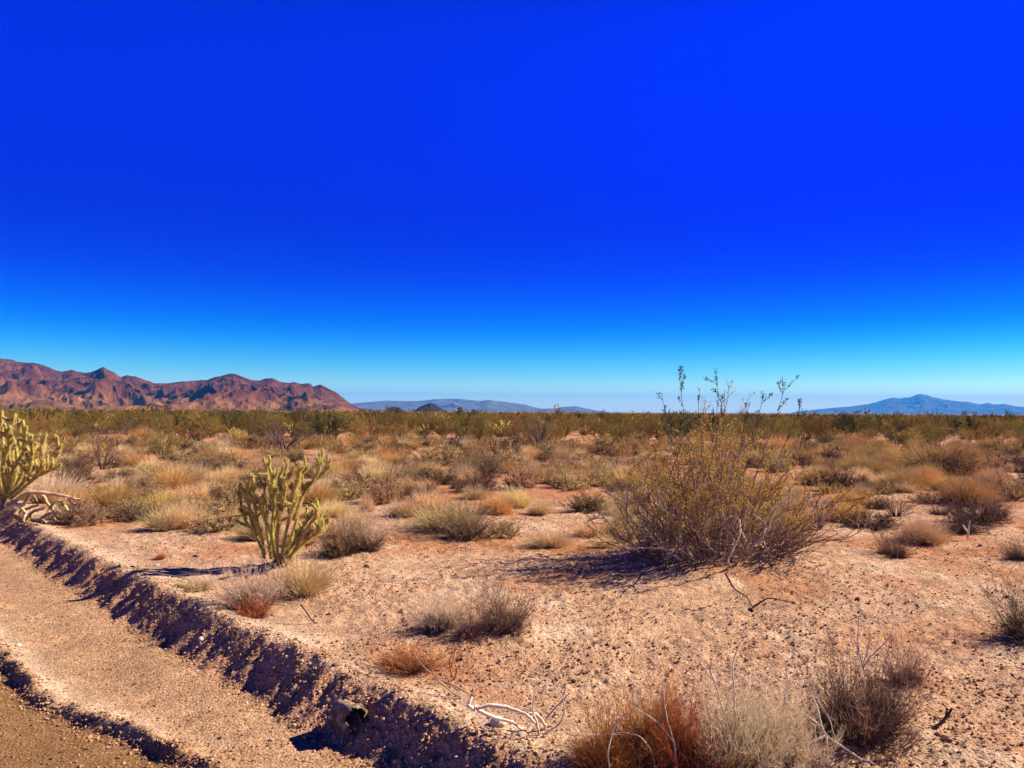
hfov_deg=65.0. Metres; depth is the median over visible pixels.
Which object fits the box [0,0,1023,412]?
sky
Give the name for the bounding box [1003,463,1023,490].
dry shrub
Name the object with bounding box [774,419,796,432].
creosote bush
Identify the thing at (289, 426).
cholla cactus
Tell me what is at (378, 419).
creosote bush
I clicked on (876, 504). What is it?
dry shrub
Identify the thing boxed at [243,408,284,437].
creosote bush
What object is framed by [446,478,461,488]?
dry shrub
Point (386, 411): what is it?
creosote bush
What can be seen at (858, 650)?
dead branch
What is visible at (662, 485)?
dry shrub
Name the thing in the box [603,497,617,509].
dry grass clump
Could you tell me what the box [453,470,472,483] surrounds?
dry grass clump
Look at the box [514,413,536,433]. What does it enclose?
creosote bush
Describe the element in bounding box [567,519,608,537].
dry grass clump
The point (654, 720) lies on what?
dead branch
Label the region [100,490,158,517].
dry shrub
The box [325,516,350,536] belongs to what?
dry grass clump
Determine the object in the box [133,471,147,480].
dry grass clump
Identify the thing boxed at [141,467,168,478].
dry shrub
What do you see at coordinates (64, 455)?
dry grass clump
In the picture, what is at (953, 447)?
golden bush
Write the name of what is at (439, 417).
creosote bush
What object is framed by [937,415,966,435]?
creosote bush
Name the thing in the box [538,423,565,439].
creosote bush
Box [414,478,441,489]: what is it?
dry grass clump
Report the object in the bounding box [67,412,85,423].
desert tree
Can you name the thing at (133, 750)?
ridge gravel
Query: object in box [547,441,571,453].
dry shrub
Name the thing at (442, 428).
creosote bush
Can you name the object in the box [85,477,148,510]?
golden bush
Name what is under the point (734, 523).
golden bush
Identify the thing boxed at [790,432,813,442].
cholla cactus
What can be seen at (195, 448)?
dry shrub
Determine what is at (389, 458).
golden bush
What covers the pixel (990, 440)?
golden bush
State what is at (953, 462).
dry shrub
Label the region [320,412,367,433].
creosote bush
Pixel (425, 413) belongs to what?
creosote bush
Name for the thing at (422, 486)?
dry grass clump
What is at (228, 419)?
creosote bush
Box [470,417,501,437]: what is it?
creosote bush
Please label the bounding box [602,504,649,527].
dry grass clump
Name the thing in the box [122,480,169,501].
dry shrub
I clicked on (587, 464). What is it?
dry grass clump
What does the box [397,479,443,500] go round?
dry shrub
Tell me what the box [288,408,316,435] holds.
creosote bush
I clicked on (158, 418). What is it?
creosote bush
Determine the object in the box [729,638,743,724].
dead branch
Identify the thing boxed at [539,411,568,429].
creosote bush
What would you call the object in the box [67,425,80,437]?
creosote bush
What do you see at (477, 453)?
dry shrub
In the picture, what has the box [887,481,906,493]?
dry shrub
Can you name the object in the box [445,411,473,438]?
creosote bush
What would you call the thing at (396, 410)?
desert tree
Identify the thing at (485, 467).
dry shrub
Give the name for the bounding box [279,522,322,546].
dry grass clump
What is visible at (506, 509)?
golden bush
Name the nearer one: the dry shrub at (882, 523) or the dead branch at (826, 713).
the dead branch at (826, 713)
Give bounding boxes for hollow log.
[329,698,368,734]
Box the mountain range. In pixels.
[0,358,374,410]
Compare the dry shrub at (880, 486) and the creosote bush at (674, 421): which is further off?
the creosote bush at (674, 421)
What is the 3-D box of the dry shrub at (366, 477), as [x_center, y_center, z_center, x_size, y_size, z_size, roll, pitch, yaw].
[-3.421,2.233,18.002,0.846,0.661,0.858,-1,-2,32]
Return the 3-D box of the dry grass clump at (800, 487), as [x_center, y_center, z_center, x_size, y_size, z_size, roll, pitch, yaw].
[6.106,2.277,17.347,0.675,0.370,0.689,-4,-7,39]
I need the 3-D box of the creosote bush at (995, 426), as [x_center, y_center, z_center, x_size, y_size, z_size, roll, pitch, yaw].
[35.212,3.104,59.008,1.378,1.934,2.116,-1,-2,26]
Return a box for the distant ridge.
[351,399,602,411]
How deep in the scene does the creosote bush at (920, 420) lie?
56.59 m
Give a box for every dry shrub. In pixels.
[45,445,55,454]
[47,494,109,527]
[49,448,75,457]
[50,454,96,475]
[52,461,97,482]
[55,477,98,494]
[70,484,103,496]
[74,443,116,463]
[91,483,131,502]
[95,464,136,482]
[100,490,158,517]
[103,458,123,467]
[106,502,163,522]
[108,476,138,485]
[109,449,138,459]
[113,472,170,497]
[119,493,148,506]
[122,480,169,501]
[127,461,172,477]
[134,446,154,454]
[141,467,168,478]
[154,489,194,513]
[162,448,196,465]
[165,450,198,466]
[169,488,224,516]
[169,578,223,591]
[173,481,198,492]
[182,499,248,533]
[184,471,211,485]
[186,440,217,455]
[189,452,216,467]
[198,458,229,472]
[206,474,243,513]
[211,447,254,470]
[233,478,262,501]
[238,463,277,488]
[242,464,260,474]
[260,449,286,460]
[261,448,277,456]
[267,488,298,505]
[273,447,307,459]
[276,462,309,476]
[284,452,312,462]
[286,443,303,453]
[304,458,335,477]
[304,506,372,558]
[326,472,345,481]
[326,475,355,490]
[326,478,364,500]
[339,479,369,498]
[340,475,371,494]
[346,461,375,473]
[347,469,373,488]
[350,456,370,466]
[361,477,402,504]
[367,463,413,487]
[368,484,403,500]
[383,465,408,473]
[389,485,407,498]
[391,452,416,464]
[391,461,429,483]
[395,472,419,487]
[397,460,421,468]
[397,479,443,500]
[408,453,426,462]
[411,437,465,466]
[411,466,438,480]
[416,465,460,484]
[420,458,444,467]
[420,490,506,541]
[440,442,515,478]
[443,598,500,643]
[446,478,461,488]
[449,484,468,492]
[453,471,500,491]
[462,567,542,640]
[466,471,492,484]
[469,445,492,462]
[476,438,530,468]
[487,517,520,537]
[497,465,540,490]
[501,448,528,460]
[514,462,542,474]
[517,456,536,469]
[534,451,551,462]
[535,459,574,471]
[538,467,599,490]
[539,459,576,477]
[540,448,557,460]
[546,451,570,464]
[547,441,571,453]
[549,452,575,464]
[552,456,587,471]
[559,489,616,513]
[568,451,596,459]
[572,453,593,464]
[574,460,597,471]
[576,467,613,486]
[594,460,620,474]
[597,451,617,459]
[598,518,620,530]
[599,454,616,462]
[600,518,638,541]
[602,479,624,491]
[602,489,639,503]
[609,459,635,468]
[611,477,640,490]
[611,508,653,537]
[614,453,628,461]
[620,462,647,476]
[621,454,650,465]
[631,473,667,490]
[638,449,673,467]
[643,479,680,495]
[711,450,739,462]
[738,450,770,467]
[757,452,798,472]
[761,447,784,464]
[781,491,819,505]
[786,614,956,761]
[786,657,873,744]
[787,453,810,465]
[805,456,839,470]
[812,445,842,458]
[812,464,873,490]
[814,483,844,493]
[833,510,903,530]
[833,669,912,740]
[843,472,871,485]
[853,478,896,495]
[860,495,892,509]
[864,518,918,559]
[867,449,889,457]
[869,641,936,690]
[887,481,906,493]
[892,463,924,473]
[902,445,999,477]
[907,487,956,504]
[923,496,949,515]
[934,512,996,534]
[941,493,1015,525]
[945,470,1002,490]
[966,561,1023,645]
[970,465,1023,500]
[975,447,1023,468]
[976,450,1020,472]
[976,492,1019,517]
[992,533,1023,560]
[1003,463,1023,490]
[1010,457,1023,472]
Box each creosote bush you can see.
[0,400,67,428]
[21,418,38,434]
[26,411,62,433]
[28,411,49,435]
[30,408,62,430]
[30,419,68,444]
[45,412,107,432]
[54,411,73,431]
[59,414,99,439]
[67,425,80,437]
[87,407,160,430]
[93,422,113,434]
[104,413,127,432]
[125,419,150,433]
[131,410,159,426]
[138,424,182,460]
[143,413,172,438]
[150,409,171,430]
[160,412,221,442]
[180,407,203,427]
[182,408,208,421]
[202,420,225,436]
[203,422,221,437]
[204,405,232,423]
[204,412,228,428]
[215,410,239,429]
[222,412,283,436]
[234,416,248,433]
[241,407,268,429]
[242,419,266,435]
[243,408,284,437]
[250,427,271,436]
[265,410,288,434]
[269,422,289,436]
[287,412,334,435]
[287,417,316,438]
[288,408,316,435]
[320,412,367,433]
[344,410,393,443]
[346,412,366,435]
[366,414,390,433]
[367,408,399,439]
[375,405,393,425]
[379,428,400,441]
[381,411,408,432]
[386,416,400,433]
[391,411,421,433]
[395,418,412,433]
[395,419,420,438]
[408,417,429,430]
[414,406,434,425]
[418,410,441,432]
[421,410,446,430]
[425,409,460,437]
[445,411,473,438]
[461,407,499,441]
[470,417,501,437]
[483,412,505,430]
[498,418,532,440]
[499,418,519,438]
[504,411,523,429]
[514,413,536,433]
[533,423,556,440]
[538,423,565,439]
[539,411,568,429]
[546,411,577,436]
[551,424,563,436]
[558,413,576,431]
[565,366,890,576]
[574,418,594,430]
[578,411,602,428]
[581,416,607,433]
[584,413,632,441]
[594,422,609,434]
[598,416,623,426]
[601,415,622,426]
[611,418,639,441]
[627,411,662,432]
[632,420,657,439]
[635,430,654,442]
[651,418,665,431]
[657,412,697,440]
[662,409,686,436]
[696,413,716,427]
[702,416,722,434]
[709,425,730,442]
[722,416,755,439]
[726,408,753,425]
[730,421,755,437]
[740,412,763,427]
[747,416,770,429]
[759,424,787,441]
[767,415,801,438]
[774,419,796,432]
[774,424,801,441]
[788,420,806,432]
[798,411,829,438]
[808,422,838,443]
[813,413,842,434]
[816,426,836,444]
[849,429,867,440]
[853,414,875,429]
[860,415,879,432]
[863,428,881,440]
[879,421,892,432]
[880,410,923,436]
[884,429,910,444]
[895,414,921,426]
[897,430,916,445]
[902,426,925,444]
[908,410,945,430]
[908,423,938,441]
[917,419,946,442]
[919,413,938,423]
[924,423,952,443]
[936,424,954,441]
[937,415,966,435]
[945,416,963,435]
[954,425,969,438]
[957,424,977,441]
[966,417,999,436]
[966,422,996,441]
[972,425,992,441]
[981,414,998,438]
[984,417,1019,439]
[1000,416,1022,436]
[1007,438,1023,454]
[1011,420,1023,439]
[1011,424,1023,438]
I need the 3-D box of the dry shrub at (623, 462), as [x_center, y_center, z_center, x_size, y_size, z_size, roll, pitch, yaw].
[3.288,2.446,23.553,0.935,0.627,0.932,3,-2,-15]
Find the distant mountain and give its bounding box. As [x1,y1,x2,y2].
[792,394,1023,414]
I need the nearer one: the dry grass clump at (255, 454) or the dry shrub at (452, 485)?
the dry shrub at (452, 485)
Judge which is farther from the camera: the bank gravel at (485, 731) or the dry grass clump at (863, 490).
the dry grass clump at (863, 490)
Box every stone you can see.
[489,715,506,727]
[517,729,526,736]
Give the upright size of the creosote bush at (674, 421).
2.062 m
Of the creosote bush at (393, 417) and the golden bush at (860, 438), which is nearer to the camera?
the golden bush at (860, 438)
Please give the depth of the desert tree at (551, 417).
74.60 m
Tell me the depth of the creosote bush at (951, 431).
62.12 m
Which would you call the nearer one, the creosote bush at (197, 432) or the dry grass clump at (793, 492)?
the dry grass clump at (793, 492)
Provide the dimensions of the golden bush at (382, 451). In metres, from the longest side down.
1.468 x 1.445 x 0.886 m
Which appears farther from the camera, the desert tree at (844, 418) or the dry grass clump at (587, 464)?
the desert tree at (844, 418)
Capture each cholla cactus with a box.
[0,410,62,508]
[224,427,241,434]
[233,448,332,566]
[284,421,297,436]
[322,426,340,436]
[414,424,430,437]
[484,420,511,436]
[577,426,590,435]
[633,429,644,438]
[653,427,665,439]
[745,433,760,441]
[753,428,763,438]
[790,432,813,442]
[836,432,850,440]
[893,431,909,443]
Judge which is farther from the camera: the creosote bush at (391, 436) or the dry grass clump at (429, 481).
the creosote bush at (391, 436)
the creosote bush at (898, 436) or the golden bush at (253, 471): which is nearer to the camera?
the golden bush at (253, 471)
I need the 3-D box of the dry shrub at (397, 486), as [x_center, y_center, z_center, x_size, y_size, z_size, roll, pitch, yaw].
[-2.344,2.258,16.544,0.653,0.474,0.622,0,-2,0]
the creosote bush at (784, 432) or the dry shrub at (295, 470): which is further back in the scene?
the creosote bush at (784, 432)
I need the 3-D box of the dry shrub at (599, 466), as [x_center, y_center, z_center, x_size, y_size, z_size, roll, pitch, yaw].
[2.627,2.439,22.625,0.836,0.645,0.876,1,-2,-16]
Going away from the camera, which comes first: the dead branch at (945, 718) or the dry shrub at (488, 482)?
the dead branch at (945, 718)
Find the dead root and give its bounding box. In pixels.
[467,696,546,735]
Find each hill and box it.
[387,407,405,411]
[413,403,444,411]
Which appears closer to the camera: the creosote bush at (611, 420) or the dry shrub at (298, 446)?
the dry shrub at (298, 446)
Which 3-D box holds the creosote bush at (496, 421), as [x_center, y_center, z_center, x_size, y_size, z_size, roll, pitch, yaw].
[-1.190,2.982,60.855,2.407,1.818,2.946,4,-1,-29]
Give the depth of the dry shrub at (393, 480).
17.72 m
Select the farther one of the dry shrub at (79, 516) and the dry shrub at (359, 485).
the dry shrub at (359, 485)
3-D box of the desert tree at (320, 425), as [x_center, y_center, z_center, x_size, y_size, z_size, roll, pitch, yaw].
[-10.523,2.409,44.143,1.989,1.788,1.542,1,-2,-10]
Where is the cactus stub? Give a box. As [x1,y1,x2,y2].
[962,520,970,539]
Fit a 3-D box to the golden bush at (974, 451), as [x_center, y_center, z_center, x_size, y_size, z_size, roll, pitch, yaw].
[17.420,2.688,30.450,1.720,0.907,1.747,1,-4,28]
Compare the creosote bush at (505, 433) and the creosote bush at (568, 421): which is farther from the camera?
the creosote bush at (568, 421)
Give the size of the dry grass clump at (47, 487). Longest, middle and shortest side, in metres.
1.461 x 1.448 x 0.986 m
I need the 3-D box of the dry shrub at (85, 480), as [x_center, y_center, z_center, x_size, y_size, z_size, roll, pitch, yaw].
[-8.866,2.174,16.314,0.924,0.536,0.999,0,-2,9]
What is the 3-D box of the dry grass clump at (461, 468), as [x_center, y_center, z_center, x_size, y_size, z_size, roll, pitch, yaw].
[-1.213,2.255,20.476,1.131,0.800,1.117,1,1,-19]
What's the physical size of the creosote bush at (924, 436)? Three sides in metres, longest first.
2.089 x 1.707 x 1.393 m
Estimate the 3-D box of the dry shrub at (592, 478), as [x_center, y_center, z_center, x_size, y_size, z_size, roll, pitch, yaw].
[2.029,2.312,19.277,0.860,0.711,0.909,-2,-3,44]
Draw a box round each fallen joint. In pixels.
[491,528,509,538]
[587,512,606,523]
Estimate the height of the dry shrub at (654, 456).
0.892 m
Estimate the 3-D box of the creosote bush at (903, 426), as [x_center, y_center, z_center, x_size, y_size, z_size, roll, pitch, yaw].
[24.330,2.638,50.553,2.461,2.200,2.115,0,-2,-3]
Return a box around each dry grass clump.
[22,462,94,503]
[44,499,92,518]
[59,453,73,459]
[73,442,97,453]
[95,457,107,465]
[102,475,139,487]
[107,464,139,474]
[112,444,131,454]
[132,454,165,471]
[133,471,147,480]
[136,501,193,531]
[157,501,202,529]
[165,461,202,481]
[169,496,216,524]
[171,483,212,497]
[178,574,219,589]
[183,461,217,479]
[190,479,209,486]
[196,479,224,492]
[201,470,221,480]
[202,469,232,483]
[213,462,242,478]
[216,445,236,453]
[217,437,232,446]
[230,513,285,540]
[235,467,253,480]
[239,454,261,469]
[241,449,263,458]
[261,550,347,597]
[265,468,307,489]
[270,458,284,466]
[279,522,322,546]
[293,506,314,517]
[305,497,359,517]
[309,467,332,477]
[311,449,335,462]
[317,474,347,487]
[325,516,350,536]
[328,452,342,460]
[330,467,354,479]
[333,505,381,530]
[345,450,362,458]
[352,449,364,454]
[353,458,402,483]
[355,452,382,464]
[355,461,388,474]
[356,491,377,511]
[375,460,392,468]
[381,494,429,517]
[394,495,498,533]
[402,486,452,509]
[405,481,437,494]
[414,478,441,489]
[420,462,445,471]
[447,459,483,478]
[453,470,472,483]
[455,483,497,499]
[457,438,473,447]
[490,481,541,507]
[515,444,540,454]
[521,527,579,548]
[523,461,549,477]
[523,498,553,515]
[551,445,574,457]
[557,471,577,479]
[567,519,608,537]
[570,447,589,455]
[579,459,596,470]
[585,467,612,478]
[589,533,624,548]
[597,496,643,515]
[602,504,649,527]
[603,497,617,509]
[607,461,629,477]
[637,449,658,459]
[640,498,668,512]
[668,469,700,484]
[757,474,790,488]
[775,448,792,458]
[776,491,814,512]
[780,483,806,494]
[782,488,803,497]
[800,466,834,475]
[841,466,874,478]
[848,466,874,475]
[848,481,878,495]
[861,475,878,484]
[872,469,894,478]
[884,514,959,545]
[891,480,919,493]
[902,519,940,531]
[977,467,1014,479]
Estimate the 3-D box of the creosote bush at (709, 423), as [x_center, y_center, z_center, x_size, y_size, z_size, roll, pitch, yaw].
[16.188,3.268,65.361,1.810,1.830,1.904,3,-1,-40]
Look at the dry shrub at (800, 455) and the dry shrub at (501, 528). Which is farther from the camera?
the dry shrub at (800, 455)
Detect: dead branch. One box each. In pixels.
[140,569,207,582]
[300,604,317,622]
[414,657,467,696]
[532,681,569,733]
[570,732,655,766]
[607,713,626,767]
[635,708,682,760]
[656,674,676,764]
[703,658,743,752]
[725,573,795,609]
[725,701,766,767]
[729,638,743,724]
[777,662,790,754]
[785,689,870,767]
[812,683,836,740]
[854,613,892,669]
[921,708,952,727]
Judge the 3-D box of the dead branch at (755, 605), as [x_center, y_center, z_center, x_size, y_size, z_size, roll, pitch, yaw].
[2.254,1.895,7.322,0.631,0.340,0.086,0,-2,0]
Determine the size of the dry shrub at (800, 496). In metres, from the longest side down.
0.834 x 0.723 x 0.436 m
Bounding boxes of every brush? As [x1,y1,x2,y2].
[4,410,1023,457]
[154,552,166,559]
[191,545,302,611]
[225,592,283,620]
[333,501,405,552]
[358,631,467,681]
[399,581,477,634]
[546,683,708,767]
[558,725,644,767]
[600,648,718,767]
[621,686,696,753]
[622,662,745,767]
[675,649,820,767]
[703,662,826,762]
[740,689,851,767]
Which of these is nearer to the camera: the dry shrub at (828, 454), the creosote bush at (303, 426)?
the dry shrub at (828, 454)
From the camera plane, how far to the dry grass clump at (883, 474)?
20.40 m
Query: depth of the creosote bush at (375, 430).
48.76 m
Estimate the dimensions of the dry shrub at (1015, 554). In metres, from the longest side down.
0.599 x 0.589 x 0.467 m
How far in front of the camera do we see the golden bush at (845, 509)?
13.15 m
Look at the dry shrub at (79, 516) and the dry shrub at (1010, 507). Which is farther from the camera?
the dry shrub at (1010, 507)
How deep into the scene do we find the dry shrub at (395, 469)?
20.50 m
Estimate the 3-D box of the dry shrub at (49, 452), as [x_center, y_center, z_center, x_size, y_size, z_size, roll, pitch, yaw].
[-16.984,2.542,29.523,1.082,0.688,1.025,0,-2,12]
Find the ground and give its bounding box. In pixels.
[0,409,1023,767]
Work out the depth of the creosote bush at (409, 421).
61.09 m
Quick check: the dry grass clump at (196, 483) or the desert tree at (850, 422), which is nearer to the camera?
the dry grass clump at (196, 483)
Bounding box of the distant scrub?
[3,404,1023,423]
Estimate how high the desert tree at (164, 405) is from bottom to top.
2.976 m
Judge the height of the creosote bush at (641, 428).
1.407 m
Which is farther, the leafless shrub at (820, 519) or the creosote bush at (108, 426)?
the creosote bush at (108, 426)
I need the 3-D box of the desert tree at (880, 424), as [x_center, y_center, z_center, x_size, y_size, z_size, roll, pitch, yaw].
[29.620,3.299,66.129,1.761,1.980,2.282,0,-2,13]
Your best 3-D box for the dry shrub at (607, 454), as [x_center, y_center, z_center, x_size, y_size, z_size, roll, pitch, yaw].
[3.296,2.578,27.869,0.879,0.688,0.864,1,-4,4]
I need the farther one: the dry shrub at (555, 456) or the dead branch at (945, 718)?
the dry shrub at (555, 456)
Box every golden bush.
[50,488,97,509]
[65,439,89,450]
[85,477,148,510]
[88,420,106,431]
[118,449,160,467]
[126,424,157,438]
[137,482,195,511]
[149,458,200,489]
[181,484,222,501]
[191,442,230,464]
[219,446,258,462]
[223,429,248,440]
[229,478,257,493]
[237,462,264,482]
[292,437,313,449]
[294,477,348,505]
[321,459,353,475]
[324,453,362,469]
[329,443,350,453]
[340,434,355,444]
[356,464,382,476]
[370,432,394,444]
[370,443,401,459]
[377,450,403,465]
[405,479,423,487]
[406,440,422,450]
[407,460,440,474]
[460,453,483,469]
[471,489,520,515]
[495,461,516,473]
[522,446,542,462]
[528,459,546,470]
[533,466,570,483]
[566,466,594,481]
[603,464,654,487]
[636,484,661,505]
[637,442,656,451]
[639,458,667,474]
[677,451,708,464]
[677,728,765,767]
[684,438,710,455]
[698,505,760,540]
[722,473,783,502]
[727,432,756,450]
[730,493,819,540]
[766,432,802,448]
[771,443,798,454]
[789,445,825,464]
[791,440,809,450]
[793,459,850,485]
[812,444,841,453]
[822,492,871,521]
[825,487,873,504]
[835,434,867,448]
[835,446,893,475]
[838,450,882,468]
[841,431,869,443]
[867,435,893,446]
[867,442,911,463]
[875,460,932,489]
[876,435,1004,475]
[904,463,944,484]
[910,459,946,477]
[924,471,960,490]
[930,464,1008,507]
[940,443,965,451]
[951,444,988,457]
[974,436,1006,449]
[974,465,1009,483]
[997,437,1022,452]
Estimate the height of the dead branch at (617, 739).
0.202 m
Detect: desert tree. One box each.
[20,404,51,416]
[26,405,56,425]
[57,406,78,419]
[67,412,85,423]
[120,406,150,420]
[146,401,171,414]
[159,411,210,438]
[180,414,214,437]
[216,408,235,418]
[220,408,247,431]
[286,405,310,422]
[303,412,337,439]
[312,407,354,437]
[354,406,402,415]
[446,404,482,416]
[455,410,484,435]
[540,410,562,422]
[562,411,585,430]
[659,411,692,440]
[690,414,730,439]
[797,408,819,421]
[818,413,846,431]
[826,414,869,438]
[830,411,858,431]
[861,413,884,430]
[948,413,982,432]
[990,410,1012,422]
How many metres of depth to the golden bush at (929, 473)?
20.09 m
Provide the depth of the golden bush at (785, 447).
32.05 m
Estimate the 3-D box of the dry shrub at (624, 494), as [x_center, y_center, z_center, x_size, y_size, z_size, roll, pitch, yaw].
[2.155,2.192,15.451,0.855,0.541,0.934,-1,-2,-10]
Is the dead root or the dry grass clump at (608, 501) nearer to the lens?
the dead root
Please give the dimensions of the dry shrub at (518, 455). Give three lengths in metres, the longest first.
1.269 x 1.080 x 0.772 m
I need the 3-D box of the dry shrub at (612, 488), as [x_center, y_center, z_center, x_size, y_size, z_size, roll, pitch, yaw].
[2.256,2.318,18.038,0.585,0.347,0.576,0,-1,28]
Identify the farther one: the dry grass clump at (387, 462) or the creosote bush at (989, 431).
the creosote bush at (989, 431)
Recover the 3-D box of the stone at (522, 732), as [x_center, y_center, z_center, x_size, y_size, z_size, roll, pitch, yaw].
[0.056,1.865,4.287,0.051,0.034,0.070,9,8,36]
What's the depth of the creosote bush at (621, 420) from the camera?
70.41 m
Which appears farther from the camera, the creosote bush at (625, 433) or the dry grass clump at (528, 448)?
the creosote bush at (625, 433)
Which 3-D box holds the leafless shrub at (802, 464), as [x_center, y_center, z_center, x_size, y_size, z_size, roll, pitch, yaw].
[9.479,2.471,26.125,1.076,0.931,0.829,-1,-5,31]
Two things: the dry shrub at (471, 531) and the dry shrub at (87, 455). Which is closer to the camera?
the dry shrub at (471, 531)
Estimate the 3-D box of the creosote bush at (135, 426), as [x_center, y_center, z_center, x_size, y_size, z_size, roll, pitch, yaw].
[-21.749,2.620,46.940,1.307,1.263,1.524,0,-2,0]
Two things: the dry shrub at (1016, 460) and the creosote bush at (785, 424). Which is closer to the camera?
the dry shrub at (1016, 460)
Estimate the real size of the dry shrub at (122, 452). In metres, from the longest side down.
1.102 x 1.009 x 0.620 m
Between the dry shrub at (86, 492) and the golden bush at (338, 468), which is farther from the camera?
the golden bush at (338, 468)
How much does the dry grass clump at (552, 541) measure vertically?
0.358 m
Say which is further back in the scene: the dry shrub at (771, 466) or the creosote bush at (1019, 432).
the creosote bush at (1019, 432)
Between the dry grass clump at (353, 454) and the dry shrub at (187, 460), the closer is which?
the dry shrub at (187, 460)
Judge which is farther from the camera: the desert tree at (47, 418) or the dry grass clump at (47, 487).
the desert tree at (47, 418)
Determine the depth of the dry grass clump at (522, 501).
14.74 m
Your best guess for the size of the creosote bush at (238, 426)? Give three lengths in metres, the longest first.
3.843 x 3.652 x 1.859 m
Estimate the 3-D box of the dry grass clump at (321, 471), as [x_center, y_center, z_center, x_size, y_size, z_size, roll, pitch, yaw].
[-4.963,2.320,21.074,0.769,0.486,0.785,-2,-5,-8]
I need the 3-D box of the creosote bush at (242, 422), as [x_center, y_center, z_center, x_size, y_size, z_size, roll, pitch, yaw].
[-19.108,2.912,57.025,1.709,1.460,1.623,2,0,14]
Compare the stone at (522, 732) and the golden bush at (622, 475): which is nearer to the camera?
the stone at (522, 732)
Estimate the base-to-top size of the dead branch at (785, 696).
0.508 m
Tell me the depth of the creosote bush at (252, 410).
65.44 m
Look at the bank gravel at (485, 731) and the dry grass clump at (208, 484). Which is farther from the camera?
the dry grass clump at (208, 484)
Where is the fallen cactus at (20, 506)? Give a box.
[0,488,80,523]
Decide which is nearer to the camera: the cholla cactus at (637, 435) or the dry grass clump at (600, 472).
the dry grass clump at (600, 472)
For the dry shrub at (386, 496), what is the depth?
15.44 m
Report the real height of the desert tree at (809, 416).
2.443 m
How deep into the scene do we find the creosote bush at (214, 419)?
64.79 m
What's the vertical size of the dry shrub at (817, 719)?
0.505 m
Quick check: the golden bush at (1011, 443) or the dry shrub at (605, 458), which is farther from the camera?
the golden bush at (1011, 443)
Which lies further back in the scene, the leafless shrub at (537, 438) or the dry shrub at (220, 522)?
the leafless shrub at (537, 438)
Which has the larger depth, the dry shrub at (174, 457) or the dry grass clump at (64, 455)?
the dry grass clump at (64, 455)
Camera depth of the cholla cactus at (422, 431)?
52.56 m
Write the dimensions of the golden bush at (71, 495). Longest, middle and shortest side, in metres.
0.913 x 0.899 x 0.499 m
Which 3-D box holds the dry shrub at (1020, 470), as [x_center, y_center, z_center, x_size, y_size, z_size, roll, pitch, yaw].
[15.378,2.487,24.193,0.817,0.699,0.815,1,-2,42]
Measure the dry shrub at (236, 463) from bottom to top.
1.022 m
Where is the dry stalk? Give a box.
[449,646,457,680]
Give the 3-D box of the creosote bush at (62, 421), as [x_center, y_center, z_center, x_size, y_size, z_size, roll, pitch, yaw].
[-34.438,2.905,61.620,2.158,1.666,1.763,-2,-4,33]
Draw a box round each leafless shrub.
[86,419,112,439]
[91,427,119,469]
[111,416,132,434]
[172,463,195,480]
[187,423,210,440]
[250,415,324,451]
[516,409,557,447]
[792,449,818,467]
[793,488,840,528]
[875,487,925,516]
[882,422,893,440]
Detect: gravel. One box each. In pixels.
[0,501,592,767]
[0,562,440,767]
[0,639,241,767]
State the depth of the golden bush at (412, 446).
36.31 m
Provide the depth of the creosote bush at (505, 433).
43.84 m
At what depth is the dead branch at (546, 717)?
4.28 m
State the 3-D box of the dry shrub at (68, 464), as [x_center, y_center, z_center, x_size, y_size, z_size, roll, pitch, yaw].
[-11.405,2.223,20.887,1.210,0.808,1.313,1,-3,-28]
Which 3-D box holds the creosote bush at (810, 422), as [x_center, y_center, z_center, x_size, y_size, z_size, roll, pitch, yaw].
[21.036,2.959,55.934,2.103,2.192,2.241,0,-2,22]
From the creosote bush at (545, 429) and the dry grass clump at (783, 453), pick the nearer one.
the dry grass clump at (783, 453)
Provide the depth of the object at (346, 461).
23.11 m
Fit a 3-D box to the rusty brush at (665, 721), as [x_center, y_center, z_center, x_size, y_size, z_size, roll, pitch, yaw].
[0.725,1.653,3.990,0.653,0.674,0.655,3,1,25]
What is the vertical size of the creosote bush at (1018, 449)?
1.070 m
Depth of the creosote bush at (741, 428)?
50.54 m
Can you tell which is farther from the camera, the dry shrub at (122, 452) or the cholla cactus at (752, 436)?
the cholla cactus at (752, 436)
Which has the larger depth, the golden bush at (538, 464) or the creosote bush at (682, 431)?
the creosote bush at (682, 431)
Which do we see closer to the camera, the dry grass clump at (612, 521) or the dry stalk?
the dry stalk
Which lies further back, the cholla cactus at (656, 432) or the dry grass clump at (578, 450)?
the cholla cactus at (656, 432)

